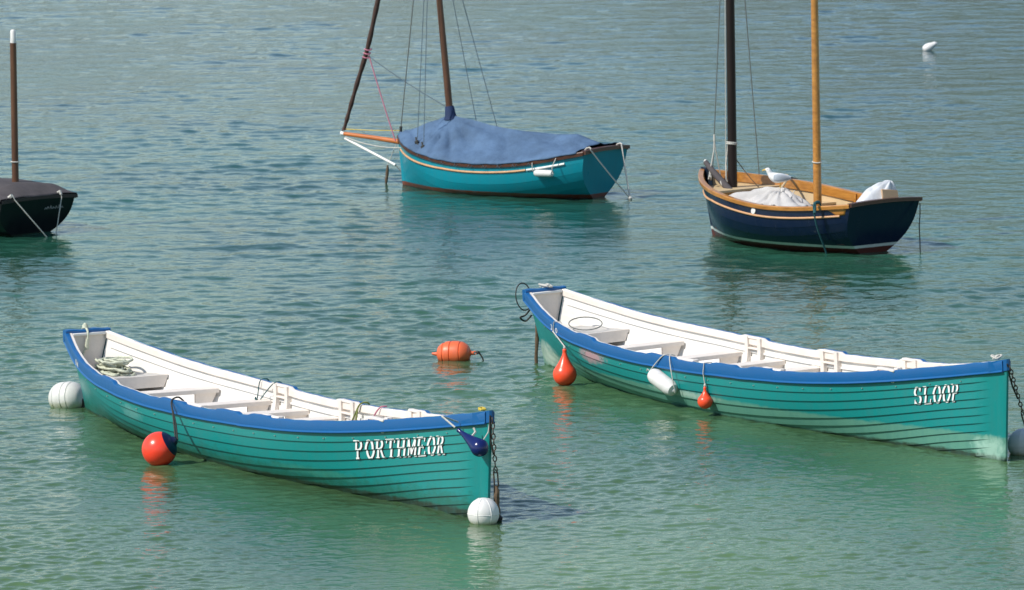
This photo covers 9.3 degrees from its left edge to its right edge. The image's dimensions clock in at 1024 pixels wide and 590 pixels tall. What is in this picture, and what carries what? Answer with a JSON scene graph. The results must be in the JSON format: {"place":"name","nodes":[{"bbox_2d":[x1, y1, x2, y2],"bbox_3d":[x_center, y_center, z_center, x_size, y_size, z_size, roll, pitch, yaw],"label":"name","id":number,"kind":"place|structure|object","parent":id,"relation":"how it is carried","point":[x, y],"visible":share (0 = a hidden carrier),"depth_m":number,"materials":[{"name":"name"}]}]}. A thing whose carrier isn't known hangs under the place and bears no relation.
{"place":"outdoors","nodes":[
{"label":"outdoors","id":0,"kind":"place"},
{"bbox_2d":[0,0,1023,589],"bbox_3d":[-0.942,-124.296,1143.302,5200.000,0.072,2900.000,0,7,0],"label":"water","id":1,"kind":"structure","parent":0,"point":[240,206],"depth_m":84.33,"materials":[{"name":"teal liquid"}]},
{"bbox_2d":[0,29,77,236],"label":"sailing boat","id":2,"kind":"object","parent":1,"relation":"on","point":[42,211],"visible":0.77,"depth_m":89.71,"materials":[{"name":"black paint"}]},
{"bbox_2d":[8,194,46,236],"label":"mooring rope","id":3,"kind":"object","parent":2,"relation":"attached to","point":[11,196],"visible":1,"depth_m":89.21,"materials":[{"name":"white fabric"}]},
{"bbox_2d":[0,178,76,200],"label":"boat cover","id":4,"kind":"object","parent":2,"relation":"on","point":[22,188],"visible":0.98,"depth_m":89.62,"materials":[{"name":"grey fabric"}]},
{"bbox_2d":[56,190,61,233],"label":"mooring rope","id":5,"kind":"object","parent":2,"relation":"hanging from","point":[59,192],"visible":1,"depth_m":89.70,"materials":[{"name":"white fabric"}]},
{"bbox_2d":[48,381,84,408],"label":"barrel buoy","id":6,"kind":"object","parent":1,"relation":"on","point":[67,395],"visible":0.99,"depth_m":71.27,"materials":[{"name":"white plastic"}]},
{"bbox_2d":[63,327,494,516],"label":"rowing gig","id":7,"kind":"object","parent":1,"relation":"on","point":[418,457],"visible":0.91,"depth_m":65.84,"materials":[{"name":"teal paint"}]},
{"bbox_2d":[82,323,88,354],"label":"stern rope","id":8,"kind":"object","parent":7,"relation":"attached to","point":[84,327],"visible":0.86,"depth_m":71.01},
{"bbox_2d":[95,356,135,376],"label":"rope coil","id":9,"kind":"object","parent":7,"relation":"on","point":[113,366],"visible":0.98,"depth_m":70.38,"materials":[{"name":"white fabric"}]},
{"bbox_2d":[142,396,183,465],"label":"ball fender","id":10,"kind":"object","parent":7,"relation":"hanging from","point":[159,448],"visible":1,"depth_m":66.62,"materials":[{"name":"red plastic"}]},
{"bbox_2d":[255,378,281,399],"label":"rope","id":11,"kind":"object","parent":7,"relation":"attached to","point":[266,390],"visible":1,"depth_m":68.76,"materials":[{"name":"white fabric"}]},
{"bbox_2d":[352,402,369,419],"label":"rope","id":12,"kind":"object","parent":7,"relation":"hanging from","point":[356,411],"visible":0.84,"depth_m":66.54,"materials":[{"name":"fabric"}]},
{"bbox_2d":[441,415,488,456],"bbox_3d":[-0.433,1.374,62.555,0.275,0.417,0.603,-7,9,-43],"label":"teardrop fender","id":13,"kind":"object","parent":7,"relation":"hanging from","point":[478,447],"visible":1,"depth_m":62.37,"materials":[{"name":"blue plastic"}]},
{"bbox_2d":[489,415,502,520],"bbox_3d":[-0.160,1.765,62.598,0.082,1.168,0.183,3,8,30],"label":"mooring chain","id":14,"kind":"object","parent":7,"relation":"hanging from","point":[496,499],"visible":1,"depth_m":62.58,"materials":[{"name":"metal"}]},
{"bbox_2d":[432,341,483,360],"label":"barrel buoy","id":15,"kind":"object","parent":1,"relation":"on","point":[454,351],"visible":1,"depth_m":75.10,"materials":[{"name":"orange plastic"}]},
{"bbox_2d":[467,498,499,524],"bbox_3d":[-0.284,2.167,62.526,0.323,0.316,0.323,0,7,0],"label":"ball buoy","id":16,"kind":"object","parent":1,"relation":"on","point":[483,511],"visible":1,"depth_m":62.41,"materials":[{"name":"white plastic"}]},
{"bbox_2d":[340,0,629,198],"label":"sailing dinghy","id":17,"kind":"object","parent":1,"relation":"on","point":[583,174],"visible":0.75,"depth_m":94.47,"materials":[{"name":"blue paint"},{"name":"brown wood"},{"name":"blue canvas"}]},
{"bbox_2d":[385,144,396,183],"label":"mooring rope","id":18,"kind":"object","parent":17,"relation":"hanging from","point":[386,174],"visible":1,"depth_m":96.41,"materials":[{"name":"grey fabric"}]},
{"bbox_2d":[398,116,623,167],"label":"boat cover","id":19,"kind":"object","parent":17,"relation":"attached to","point":[456,139],"visible":0.98,"depth_m":94.80,"materials":[{"name":"blue fabric"}]},
{"bbox_2d":[532,158,555,176],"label":"fender","id":20,"kind":"object","parent":17,"relation":"hanging from","point":[543,173],"visible":1,"depth_m":93.70,"materials":[{"name":"white plastic"}]},
{"bbox_2d":[585,142,631,199],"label":"mooring bridle","id":21,"kind":"object","parent":17,"relation":"attached to","point":[629,196],"visible":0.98,"depth_m":93.94,"materials":[{"name":"fabric"}]},
{"bbox_2d":[522,285,1010,460],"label":"rowing gig","id":22,"kind":"object","parent":1,"relation":"on","point":[959,408],"visible":0.89,"depth_m":69.62,"materials":[{"name":"teal paint"}]},
{"bbox_2d":[515,282,531,321],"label":"rope loop","id":23,"kind":"object","parent":22,"relation":"hanging from","point":[529,317],"visible":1,"depth_m":74.77,"materials":[{"name":"black fabric"}]},
{"bbox_2d":[534,324,538,362],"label":"mooring rope","id":24,"kind":"object","parent":22,"relation":"hanging from","point":[536,346],"visible":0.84,"depth_m":74.85,"materials":[{"name":"fabric"}]},
{"bbox_2d":[538,283,552,287],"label":"knotted rope","id":25,"kind":"object","parent":22,"relation":"on","point":[546,285],"visible":1,"depth_m":74.74,"materials":[{"name":"white fabric"}]},
{"bbox_2d":[552,321,576,385],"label":"teardrop fender","id":26,"kind":"object","parent":22,"relation":"hanging from","point":[564,373],"visible":1,"depth_m":72.79,"materials":[{"name":"orange plastic"}]},
{"bbox_2d":[568,317,602,329],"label":"wire loop","id":27,"kind":"object","parent":22,"relation":"on","point":[585,317],"visible":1,"depth_m":74.20,"materials":[{"name":"grey metal"}]},
{"bbox_2d":[646,354,677,395],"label":"cylinder fender","id":28,"kind":"object","parent":22,"relation":"hanging from","point":[663,382],"visible":1,"depth_m":70.83,"materials":[{"name":"white plastic"}]},
{"bbox_2d":[697,362,712,408],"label":"teardrop fender","id":29,"kind":"object","parent":22,"relation":"hanging from","point":[705,401],"visible":1,"depth_m":70.21,"materials":[{"name":"orange plastic"}]},
{"bbox_2d":[990,354,1002,359],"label":"knotted rope","id":30,"kind":"object","parent":22,"relation":"attached to","point":[998,357],"visible":1,"depth_m":66.44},
{"bbox_2d":[1006,364,1023,423],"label":"mooring chain","id":31,"kind":"object","parent":22,"relation":"hanging from","point":[1015,391],"visible":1,"depth_m":66.42,"materials":[{"name":"metal"}]},
{"bbox_2d":[698,0,922,253],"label":"sailing boat","id":32,"kind":"object","parent":1,"relation":"on","point":[846,222],"visible":0.87,"depth_m":86.99,"materials":[{"name":"blue paint"}]},
{"bbox_2d":[729,187,811,205],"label":"sail bundle","id":33,"kind":"object","parent":32,"relation":"in","point":[779,196],"visible":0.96,"depth_m":87.35,"materials":[{"name":"fabric"}]},
{"bbox_2d":[762,168,797,187],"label":"seagull","id":34,"kind":"object","parent":33,"relation":"on","point":[780,178],"visible":1,"depth_m":87.46,"materials":[{"name":"white"}]},
{"bbox_2d":[813,200,826,253],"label":"mooring rope","id":35,"kind":"object","parent":32,"relation":"hanging from","point":[814,205],"visible":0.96,"depth_m":86.03,"materials":[{"name":"fabric"}]},
{"bbox_2d":[856,180,898,201],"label":"plastic sheet","id":36,"kind":"object","parent":32,"relation":"in","point":[873,192],"visible":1,"depth_m":86.44,"materials":[{"name":"white plastic"}]},
{"bbox_2d":[881,189,897,198],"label":"tan board","id":37,"kind":"object","parent":36,"relation":"on","point":[886,193],"visible":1,"depth_m":86.42,"materials":[{"name":"beige wood"}]},
{"bbox_2d":[919,203,920,251],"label":"mooring rope","id":38,"kind":"object","parent":32,"relation":"hanging from","point":[919,225],"visible":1,"depth_m":86.60,"materials":[{"name":"black fabric"}]},
{"bbox_2d":[922,42,936,50],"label":"buoy","id":39,"kind":"object","parent":1,"relation":"on","point":[929,46],"visible":1,"depth_m":121.41,"materials":[{"name":"white plastic"}]},
{"bbox_2d":[1008,428,1023,454],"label":"ball buoy","id":40,"kind":"object","parent":1,"relation":"on","point":[1016,442],"visible":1,"depth_m":66.94,"materials":[{"name":"white plastic"}]}
]}

